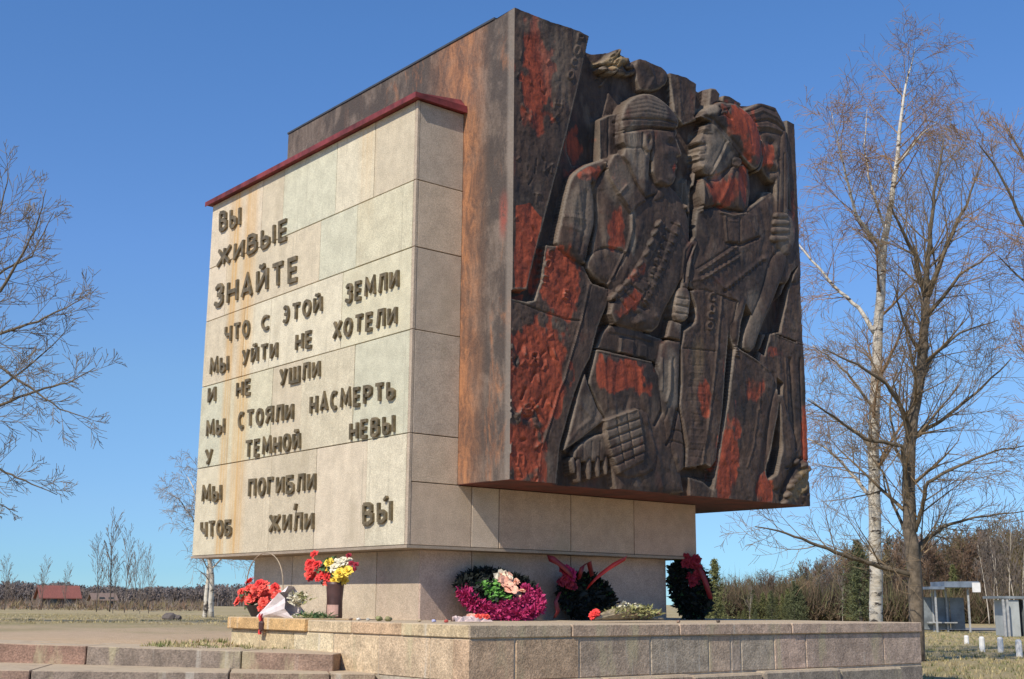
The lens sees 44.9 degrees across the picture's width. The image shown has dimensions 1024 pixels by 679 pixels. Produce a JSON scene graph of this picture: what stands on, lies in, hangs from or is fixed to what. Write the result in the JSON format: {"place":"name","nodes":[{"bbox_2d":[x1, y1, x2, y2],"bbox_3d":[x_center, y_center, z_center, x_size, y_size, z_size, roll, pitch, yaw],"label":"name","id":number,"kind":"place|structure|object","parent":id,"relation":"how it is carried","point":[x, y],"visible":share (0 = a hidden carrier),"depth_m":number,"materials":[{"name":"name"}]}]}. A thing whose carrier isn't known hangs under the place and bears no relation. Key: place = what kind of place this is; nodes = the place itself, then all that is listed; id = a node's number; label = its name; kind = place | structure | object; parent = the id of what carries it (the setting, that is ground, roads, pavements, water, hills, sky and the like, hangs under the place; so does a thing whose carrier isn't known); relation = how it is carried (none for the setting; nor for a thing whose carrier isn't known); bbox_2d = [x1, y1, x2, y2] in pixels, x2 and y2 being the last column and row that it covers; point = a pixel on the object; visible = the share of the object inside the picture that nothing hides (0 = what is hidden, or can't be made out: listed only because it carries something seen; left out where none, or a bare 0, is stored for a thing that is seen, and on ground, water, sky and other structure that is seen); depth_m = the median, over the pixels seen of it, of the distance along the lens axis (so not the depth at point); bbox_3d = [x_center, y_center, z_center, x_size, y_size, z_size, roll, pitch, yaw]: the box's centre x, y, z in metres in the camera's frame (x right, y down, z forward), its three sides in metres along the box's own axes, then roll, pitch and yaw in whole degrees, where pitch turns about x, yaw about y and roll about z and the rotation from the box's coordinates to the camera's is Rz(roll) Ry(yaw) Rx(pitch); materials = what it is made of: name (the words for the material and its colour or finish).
{"place":"outdoors","nodes":[
{"label":"outdoors","id":0,"kind":"place"},
{"bbox_2d":[0,613,250,624],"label":"grass","id":1,"kind":"structure","parent":0,"point":[28,615],"depth_m":31.19,"materials":[{"name":"plant"}]},
{"bbox_2d":[0,605,1023,678],"bbox_3d":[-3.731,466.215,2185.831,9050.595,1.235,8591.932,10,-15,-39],"label":"ground","id":2,"kind":"structure","parent":0,"point":[139,632],"depth_m":24.15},
{"bbox_2d":[0,554,17,609],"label":"sapling","id":3,"kind":"object","parent":2,"relation":"on","point":[7,580],"visible":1,"depth_m":120.92,"materials":[{"name":"plant"}]},
{"bbox_2d":[36,554,52,609],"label":"sapling","id":4,"kind":"object","parent":2,"relation":"on","point":[42,579],"visible":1,"depth_m":125.52,"materials":[{"name":"plant"}]},
{"bbox_2d":[33,585,81,607],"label":"red roofed house","id":5,"kind":"structure","parent":2,"relation":"on","point":[54,593],"depth_m":152.34,"materials":[{"name":"red"}]},
{"bbox_2d":[0,140,126,520],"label":"bare tree","id":6,"kind":"object","parent":2,"relation":"on","point":[14,329],"visible":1,"depth_m":26.16,"materials":[{"name":"brown plant"}]},
{"bbox_2d":[59,563,73,606],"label":"sapling","id":7,"kind":"object","parent":2,"relation":"on","point":[64,593],"visible":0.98,"depth_m":130.53,"materials":[{"name":"plant"}]},
{"bbox_2d":[88,531,110,611],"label":"sapling","id":8,"kind":"object","parent":2,"relation":"on","point":[102,568],"visible":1,"depth_m":111.05,"materials":[{"name":"brown wood"}]},
{"bbox_2d":[86,593,118,605],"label":"brown shed","id":9,"kind":"structure","parent":2,"relation":"on","point":[104,597],"depth_m":161.78,"materials":[{"name":"brown wood"}]},
{"bbox_2d":[0,594,214,610],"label":"bushes","id":10,"kind":"object","parent":2,"relation":"on","point":[162,606],"visible":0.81,"depth_m":130.99,"materials":[{"name":"brown plant"}]},
{"bbox_2d":[97,506,125,611],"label":"sapling","id":11,"kind":"object","parent":2,"relation":"on","point":[111,551],"visible":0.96,"depth_m":112.82,"materials":[{"name":"brown plant"}]},
{"bbox_2d":[111,554,122,612],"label":"sapling","id":12,"kind":"object","parent":2,"relation":"on","point":[114,585],"visible":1,"depth_m":95.69,"materials":[{"name":"plant"}]},
{"bbox_2d":[0,580,253,605],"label":"forest","id":13,"kind":"object","parent":2,"relation":"on","point":[223,595],"visible":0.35,"depth_m":305.87,"materials":[{"name":"brown plant"}]},
{"bbox_2d":[121,523,140,612],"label":"sapling","id":14,"kind":"object","parent":2,"relation":"on","point":[128,567],"visible":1,"depth_m":105.04,"materials":[{"name":"brown plant"}]},
{"bbox_2d":[126,539,145,610],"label":"sapling","id":15,"kind":"object","parent":2,"relation":"on","point":[138,572],"visible":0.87,"depth_m":118.58,"materials":[{"name":"brown wood"}]},
{"bbox_2d":[138,560,147,613],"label":"sapling","id":16,"kind":"object","parent":2,"relation":"on","point":[140,582],"visible":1,"depth_m":90.34,"materials":[{"name":"plant"}]},
{"bbox_2d":[142,544,156,612],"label":"sapling","id":17,"kind":"object","parent":2,"relation":"on","point":[148,575],"visible":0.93,"depth_m":100.72,"materials":[{"name":"brown wood"}]},
{"bbox_2d":[162,613,175,619],"bbox_3d":[-9.102,7.422,32.995,0.411,0.297,0.387,10,-15,-39],"label":"stone","id":18,"kind":"object","parent":2,"relation":"on","point":[168,616],"visible":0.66,"depth_m":32.87,"materials":[{"name":"stone"}]},
{"bbox_2d":[0,640,374,678],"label":"stone steps","id":19,"kind":"structure","parent":2,"relation":"on","point":[23,659],"depth_m":10.92,"materials":[{"name":"beige stone"}]},
{"bbox_2d":[154,450,254,617],"bbox_3d":[-9.322,6.024,37.994,3.798,5.300,2.724,10,-15,-39],"label":"birch tree","id":20,"kind":"object","parent":2,"relation":"on","point":[208,606],"visible":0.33,"depth_m":37.95,"materials":[{"name":"white plant"}]},
{"bbox_2d":[139,637,294,649],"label":"grass","id":21,"kind":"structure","parent":2,"relation":"on","point":[188,644],"depth_m":11.79,"materials":[{"name":"beige plant"}]},
{"bbox_2d":[227,617,922,678],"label":"stone platform","id":22,"kind":"structure","parent":2,"relation":"on","point":[672,648],"depth_m":11.15,"materials":[{"name":"beige stone"}]},
{"bbox_2d":[233,552,283,616],"bbox_3d":[-2.609,2.563,12.959,0.367,0.668,1.145,10,-15,-39],"label":"flower basket","id":23,"kind":"object","parent":22,"relation":"on","point":[260,594],"visible":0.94,"depth_m":12.83,"materials":[{"name":"wicker"}]},
{"bbox_2d":[258,614,263,634],"bbox_3d":[-2.461,2.798,12.194,0.068,0.200,0.104,4,-13,-16],"label":"hanging ribbon","id":24,"kind":"object","parent":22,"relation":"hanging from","point":[261,625],"visible":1,"depth_m":12.16,"materials":[{"name":"red fabric"}]},
{"bbox_2d":[257,586,314,617],"bbox_3d":[-2.228,2.627,12.362,0.308,0.333,0.848,10,-15,-39],"label":"wrapped bouquet","id":25,"kind":"object","parent":22,"relation":"on","point":[287,601],"visible":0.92,"depth_m":12.30,"materials":[{"name":"white paper"}]},
{"bbox_2d":[292,610,338,617],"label":"scattered stems","id":26,"kind":"object","parent":22,"relation":"on","point":[315,615],"visible":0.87,"depth_m":11.98,"materials":[{"name":"green plant"}]},
{"bbox_2d":[304,550,358,617],"bbox_3d":[-1.825,2.436,12.365,0.267,0.685,1.058,10,-15,-39],"label":"flower vase","id":27,"kind":"object","parent":22,"relation":"on","point":[338,579],"visible":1,"depth_m":12.21,"materials":[{"name":"red plant"}]},
{"bbox_2d":[450,613,492,621],"bbox_3d":[-0.392,2.463,10.992,0.420,0.071,0.192,10,-15,-39],"label":"flat bouquet","id":28,"kind":"object","parent":22,"relation":"on","point":[471,617],"visible":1,"depth_m":10.96,"materials":[{"name":"pink plant"}]},
{"bbox_2d":[451,565,548,620],"bbox_3d":[-0.119,2.599,12.630,1.027,0.618,0.660,10,-15,-39],"label":"magenta wreath","id":29,"kind":"object","parent":22,"relation":"on","point":[499,586],"visible":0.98,"depth_m":12.53,"materials":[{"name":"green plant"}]},
{"bbox_2d":[191,8,811,619],"bbox_3d":[-0.214,0.495,15.686,5.431,6.794,5.775,10,-15,-39],"label":"war memorial","id":30,"kind":"object","parent":22,"relation":"on","point":[515,290],"visible":1,"depth_m":13.56,"materials":[{"name":"stone"}]},
{"bbox_2d":[547,555,626,619],"bbox_3d":[0.752,2.715,13.470,1.172,0.753,0.442,10,-15,-39],"label":"red bow wreath","id":31,"kind":"object","parent":22,"relation":"on","point":[581,594],"visible":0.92,"depth_m":13.36,"materials":[{"name":"green plant"}]},
{"bbox_2d":[588,600,664,620],"bbox_3d":[1.118,2.591,11.846,1.032,0.190,0.348,10,-15,-39],"label":"lying bouquet","id":32,"kind":"object","parent":22,"relation":"on","point":[634,611],"visible":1,"depth_m":11.77,"materials":[{"name":"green plant"}]},
{"bbox_2d":[666,553,715,619],"bbox_3d":[2.098,2.927,14.614,0.621,0.831,0.381,-1,-12,7],"label":"dark wreath","id":33,"kind":"object","parent":22,"relation":"on","point":[690,587],"visible":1,"depth_m":14.56,"materials":[{"name":"green plant"}]},
{"bbox_2d":[705,558,734,618],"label":"pine tree","id":34,"kind":"object","parent":2,"relation":"on","point":[713,572],"visible":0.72,"depth_m":70.22,"materials":[{"name":"green plant"}]},
{"bbox_2d":[725,574,743,596],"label":"bare tree","id":35,"kind":"object","parent":2,"relation":"on","point":[736,584],"visible":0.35,"depth_m":96.62,"materials":[{"name":"plant"}]},
{"bbox_2d":[745,578,753,615],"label":"thin birch","id":36,"kind":"object","parent":2,"relation":"on","point":[751,599],"visible":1,"depth_m":88.21,"materials":[{"name":"plant"}]},
{"bbox_2d":[746,571,761,594],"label":"bare tree","id":37,"kind":"object","parent":2,"relation":"on","point":[753,581],"visible":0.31,"depth_m":96.56,"materials":[{"name":"plant"}]},
{"bbox_2d":[746,590,764,618],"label":"young pine","id":38,"kind":"object","parent":2,"relation":"on","point":[753,605],"visible":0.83,"depth_m":88.63,"materials":[{"name":"green plant"}]},
{"bbox_2d":[756,593,769,619],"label":"young pine","id":39,"kind":"object","parent":2,"relation":"on","point":[763,601],"visible":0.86,"depth_m":89.03,"materials":[{"name":"green plant"}]},
{"bbox_2d":[754,574,777,600],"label":"bare tree","id":40,"kind":"object","parent":2,"relation":"on","point":[768,580],"visible":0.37,"depth_m":96.27,"materials":[{"name":"brown plant"}]},
{"bbox_2d":[765,590,780,619],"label":"young pine","id":41,"kind":"object","parent":2,"relation":"on","point":[772,606],"visible":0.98,"depth_m":87.09,"materials":[{"name":"green plant"}]},
{"bbox_2d":[773,597,781,619],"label":"young pine","id":42,"kind":"object","parent":2,"relation":"on","point":[777,603],"visible":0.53,"depth_m":89.02,"materials":[{"name":"green plant"}]},
{"bbox_2d":[776,593,785,619],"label":"young pine","id":43,"kind":"object","parent":2,"relation":"on","point":[782,602],"visible":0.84,"depth_m":87.77,"materials":[{"name":"green plant"}]},
{"bbox_2d":[772,575,791,600],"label":"bare tree","id":44,"kind":"object","parent":2,"relation":"on","point":[780,582],"visible":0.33,"depth_m":96.28,"materials":[{"name":"brown plant"}]},
{"bbox_2d":[779,595,792,619],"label":"young pine","id":45,"kind":"object","parent":2,"relation":"on","point":[785,607],"visible":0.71,"depth_m":87.07,"materials":[{"name":"green plant"}]},
{"bbox_2d":[784,580,803,619],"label":"young pine","id":46,"kind":"object","parent":2,"relation":"on","point":[793,589],"visible":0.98,"depth_m":85.91,"materials":[{"name":"green plant"}]},
{"bbox_2d":[785,585,809,619],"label":"young pine","id":47,"kind":"object","parent":2,"relation":"on","point":[800,596],"visible":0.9,"depth_m":86.22,"materials":[{"name":"green plant"}]},
{"bbox_2d":[799,589,811,619],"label":"young pine","id":48,"kind":"object","parent":2,"relation":"on","point":[801,593],"visible":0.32,"depth_m":91.96,"materials":[{"name":"green plant"}]},
{"bbox_2d":[800,562,822,582],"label":"bare tree","id":49,"kind":"object","parent":2,"relation":"on","point":[806,569],"visible":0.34,"depth_m":117.25,"materials":[{"name":"brown wood"}]},
{"bbox_2d":[806,561,826,589],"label":"bare tree","id":50,"kind":"object","parent":2,"relation":"on","point":[818,573],"visible":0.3,"depth_m":106.71,"materials":[{"name":"brown wood"}]},
{"bbox_2d":[812,554,830,584],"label":"bare tree","id":51,"kind":"object","parent":2,"relation":"on","point":[820,565],"visible":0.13,"depth_m":118.14,"materials":[{"name":"brown plant"}]},
{"bbox_2d":[810,570,835,598],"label":"bare tree","id":52,"kind":"object","parent":2,"relation":"on","point":[829,586],"visible":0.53,"depth_m":96.31,"materials":[{"name":"plant"}]},
{"bbox_2d":[815,554,841,587],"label":"bare tree","id":53,"kind":"object","parent":2,"relation":"on","point":[827,569],"visible":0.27,"depth_m":106.91,"materials":[{"name":"brown plant"}]},
{"bbox_2d":[822,554,843,597],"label":"bare tree","id":54,"kind":"object","parent":2,"relation":"on","point":[830,573],"visible":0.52,"depth_m":96.68,"materials":[{"name":"brown wood"}]},
{"bbox_2d":[836,575,847,620],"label":"thin birch","id":55,"kind":"object","parent":2,"relation":"on","point":[842,598],"visible":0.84,"depth_m":88.29,"materials":[{"name":"brown plant"}]},
{"bbox_2d":[821,540,869,594],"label":"bare tree","id":56,"kind":"object","parent":2,"relation":"on","point":[845,562],"visible":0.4,"depth_m":96.81,"materials":[{"name":"brown plant"}]},
{"bbox_2d":[835,578,868,620],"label":"young pine","id":57,"kind":"object","parent":2,"relation":"on","point":[854,600],"visible":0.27,"depth_m":87.46,"materials":[{"name":"plant"}]},
{"bbox_2d":[833,540,886,620],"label":"pine tree","id":58,"kind":"object","parent":2,"relation":"on","point":[855,574],"visible":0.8,"depth_m":84.27,"materials":[{"name":"green plant"}]},
{"bbox_2d":[708,563,1023,623],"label":"undergrowth","id":59,"kind":"object","parent":2,"relation":"on","point":[895,608],"visible":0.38,"depth_m":92.75,"materials":[{"name":"brown plant"}]},
{"bbox_2d":[714,99,1023,661],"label":"alder tree","id":60,"kind":"object","parent":2,"relation":"on","point":[906,456],"visible":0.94,"depth_m":26.86,"materials":[{"name":"brown plant"}]},
{"bbox_2d":[856,542,895,589],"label":"bare tree","id":61,"kind":"object","parent":2,"relation":"on","point":[885,576],"visible":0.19,"depth_m":96.27,"materials":[{"name":"brown plant"}]},
{"bbox_2d":[786,3,983,621],"bbox_3d":[8.606,-0.352,29.259,5.701,15.843,5.916,-1,-12,5],"label":"birch tree","id":62,"kind":"object","parent":2,"relation":"on","point":[876,597],"visible":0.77,"depth_m":29.90,"materials":[{"name":"white plant"}]},
{"bbox_2d":[881,526,903,579],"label":"bare tree","id":63,"kind":"object","parent":2,"relation":"on","point":[889,541],"visible":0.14,"depth_m":118.03,"materials":[{"name":"brown plant"}]},
{"bbox_2d":[882,528,903,572],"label":"bare tree","id":64,"kind":"object","parent":2,"relation":"on","point":[888,539],"visible":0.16,"depth_m":118.01,"materials":[{"name":"brown plant"}]},
{"bbox_2d":[882,536,904,590],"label":"bare tree","id":65,"kind":"object","parent":2,"relation":"on","point":[895,539],"visible":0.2,"depth_m":106.66,"materials":[{"name":"brown plant"}]},
{"bbox_2d":[882,550,907,597],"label":"bare tree","id":66,"kind":"object","parent":2,"relation":"on","point":[893,578],"visible":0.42,"depth_m":96.74,"materials":[{"name":"brown wood"}]},
{"bbox_2d":[885,548,907,595],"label":"bare tree","id":67,"kind":"object","parent":2,"relation":"on","point":[900,563],"visible":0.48,"depth_m":96.13,"materials":[{"name":"brown wood"}]},
{"bbox_2d":[891,534,927,582],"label":"bare tree","id":68,"kind":"object","parent":2,"relation":"on","point":[901,550],"visible":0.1,"depth_m":106.82,"materials":[{"name":"brown plant"}]},
{"bbox_2d":[896,538,926,592],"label":"bare tree","id":69,"kind":"object","parent":2,"relation":"on","point":[903,563],"visible":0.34,"depth_m":96.47,"materials":[{"name":"brown plant"}]},
{"bbox_2d":[895,534,955,596],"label":"bare tree","id":70,"kind":"object","parent":2,"relation":"on","point":[933,558],"visible":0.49,"depth_m":95.91,"materials":[{"name":"brown plant"}]},
{"bbox_2d":[919,540,941,595],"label":"bare tree","id":71,"kind":"object","parent":2,"relation":"on","point":[927,579],"visible":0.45,"depth_m":96.33,"materials":[{"name":"brown plant"}]},
{"bbox_2d":[923,530,953,592],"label":"bare tree","id":72,"kind":"object","parent":2,"relation":"on","point":[938,551],"visible":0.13,"depth_m":106.78,"materials":[{"name":"brown plant"}]},
{"bbox_2d":[930,536,965,594],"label":"bare tree","id":73,"kind":"object","parent":2,"relation":"on","point":[957,571],"visible":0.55,"depth_m":96.81,"materials":[{"name":"brown plant"}]},
{"bbox_2d":[932,549,970,595],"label":"bare tree","id":74,"kind":"object","parent":2,"relation":"on","point":[945,563],"visible":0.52,"depth_m":96.31,"materials":[{"name":"brown wood"}]},
{"bbox_2d":[923,581,980,632],"bbox_3d":[20.686,12.660,58.693,2.366,2.360,2.040,0,-12,0],"label":"bus shelter","id":75,"kind":"object","parent":2,"relation":"on","point":[940,612],"visible":0.78,"depth_m":59.24,"materials":[{"name":"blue metal"}]},
{"bbox_2d":[948,563,963,597],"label":"young pine","id":76,"kind":"object","parent":2,"relation":"on","point":[953,571],"visible":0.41,"depth_m":94.85,"materials":[{"name":"green plant"}]},
{"bbox_2d":[936,524,977,580],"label":"bare tree","id":77,"kind":"object","parent":2,"relation":"on","point":[948,532],"visible":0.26,"depth_m":106.86,"materials":[{"name":"brown plant"}]},
{"bbox_2d":[935,534,987,594],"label":"bare tree","id":78,"kind":"object","parent":2,"relation":"on","point":[964,559],"visible":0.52,"depth_m":96.81,"materials":[{"name":"brown plant"}]},
{"bbox_2d":[950,529,973,580],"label":"bare tree","id":79,"kind":"object","parent":2,"relation":"on","point":[960,554],"visible":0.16,"depth_m":106.71,"materials":[{"name":"brown plant"}]},
{"bbox_2d":[945,541,1000,598],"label":"bare tree","id":80,"kind":"object","parent":2,"relation":"on","point":[971,560],"visible":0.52,"depth_m":96.68,"materials":[{"name":"brown plant"}]},
{"bbox_2d":[953,527,994,583],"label":"bare tree","id":81,"kind":"object","parent":2,"relation":"on","point":[966,538],"visible":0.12,"depth_m":107.09,"materials":[{"name":"brown plant"}]},
{"bbox_2d":[952,522,997,549],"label":"bare tree","id":82,"kind":"object","parent":2,"relation":"on","point":[970,531],"visible":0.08,"depth_m":129.56,"materials":[{"name":"brown plant"}]},
{"bbox_2d":[979,636,984,651],"bbox_3d":[12.713,8.348,33.516,0.150,0.628,0.143,10,-15,-39],"label":"bollard","id":83,"kind":"object","parent":2,"relation":"on","point":[981,643],"visible":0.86,"depth_m":33.48,"materials":[{"name":"white paint"}]},
{"bbox_2d":[972,528,995,624],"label":"thin birch","id":84,"kind":"object","parent":2,"relation":"on","point":[985,587],"visible":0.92,"depth_m":88.56,"materials":[{"name":"grey wood"}]},
{"bbox_2d":[945,101,1023,428],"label":"bare tree","id":85,"kind":"object","parent":2,"relation":"on","point":[1020,154],"visible":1,"depth_m":22.19,"materials":[{"name":"brown plant"}]},
{"bbox_2d":[957,530,1014,599],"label":"bare tree","id":86,"kind":"object","parent":2,"relation":"on","point":[999,549],"visible":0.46,"depth_m":96.16,"materials":[{"name":"brown plant"}]},
{"bbox_2d":[969,521,1007,591],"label":"bare tree","id":87,"kind":"object","parent":2,"relation":"on","point":[984,541],"visible":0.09,"depth_m":106.77,"materials":[{"name":"brown plant"}]},
{"bbox_2d":[977,517,1009,599],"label":"thin birch","id":88,"kind":"object","parent":2,"relation":"on","point":[1001,585],"visible":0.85,"depth_m":89.00,"materials":[{"name":"plant"}]},
{"bbox_2d":[983,543,1004,624],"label":"thin birch","id":89,"kind":"object","parent":2,"relation":"on","point":[993,578],"visible":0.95,"depth_m":88.34,"materials":[{"name":"plant"}]},
{"bbox_2d":[968,525,1020,594],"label":"bare tree","id":90,"kind":"object","parent":2,"relation":"on","point":[994,534],"visible":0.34,"depth_m":97.05,"materials":[{"name":"brown plant"}]},
{"bbox_2d":[997,637,1003,652],"bbox_3d":[12.842,8.126,32.576,0.150,0.610,0.143,10,-15,-39],"label":"bollard","id":91,"kind":"object","parent":2,"relation":"on","point":[1000,644],"visible":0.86,"depth_m":32.55,"materials":[{"name":"white paint"}]},
{"bbox_2d":[983,596,1023,636],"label":"bus shelter","id":92,"kind":"object","parent":2,"relation":"on","point":[1009,617],"visible":0.91,"depth_m":50.18,"materials":[{"name":"grey metal"}]},
{"bbox_2d":[988,516,1023,564],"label":"bare tree","id":93,"kind":"object","parent":2,"relation":"on","point":[1008,532],"visible":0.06,"depth_m":118.17,"materials":[{"name":"brown plant"}]},
{"bbox_2d":[992,511,1023,599],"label":"thin birch","id":94,"kind":"object","parent":2,"relation":"on","point":[1009,557],"visible":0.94,"depth_m":88.53,"materials":[{"name":"plant"}]},
{"bbox_2d":[994,520,1022,599],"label":"thin birch","id":95,"kind":"object","parent":2,"relation":"on","point":[1014,577],"visible":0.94,"depth_m":88.86,"materials":[{"name":"plant"}]},
{"bbox_2d":[995,531,1023,594],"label":"bare tree","id":96,"kind":"object","parent":2,"relation":"on","point":[1009,561],"visible":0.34,"depth_m":96.52,"materials":[{"name":"brown plant"}]},
{"bbox_2d":[1002,533,1023,589],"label":"bare tree","id":97,"kind":"object","parent":2,"relation":"on","point":[1019,555],"visible":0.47,"depth_m":96.78,"materials":[{"name":"brown plant"}]},
{"bbox_2d":[1004,507,1023,599],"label":"thin birch","id":98,"kind":"object","parent":2,"relation":"on","point":[1018,569],"visible":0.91,"depth_m":88.63,"materials":[{"name":"brown plant"}]},
{"bbox_2d":[1015,639,1022,656],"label":"bollard","id":99,"kind":"object","parent":2,"relation":"on","point":[1018,645],"visible":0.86,"depth_m":30.01,"materials":[{"name":"white paint"}]},
{"bbox_2d":[0,0,1023,604],"label":"sky","id":100,"kind":"structure","parent":0,"point":[139,114],"materials":[{"name":"blue"}]},
{"bbox_2d":[926,628,995,629],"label":"road","id":101,"kind":"structure","parent":0,"point":[974,629],"depth_m":64.40,"materials":[{"name":"grey asphalt"}]},
{"bbox_2d":[922,630,1023,678],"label":"grass","id":102,"kind":"structure","parent":0,"point":[946,637],"depth_m":29.25,"materials":[{"name":"plant"}]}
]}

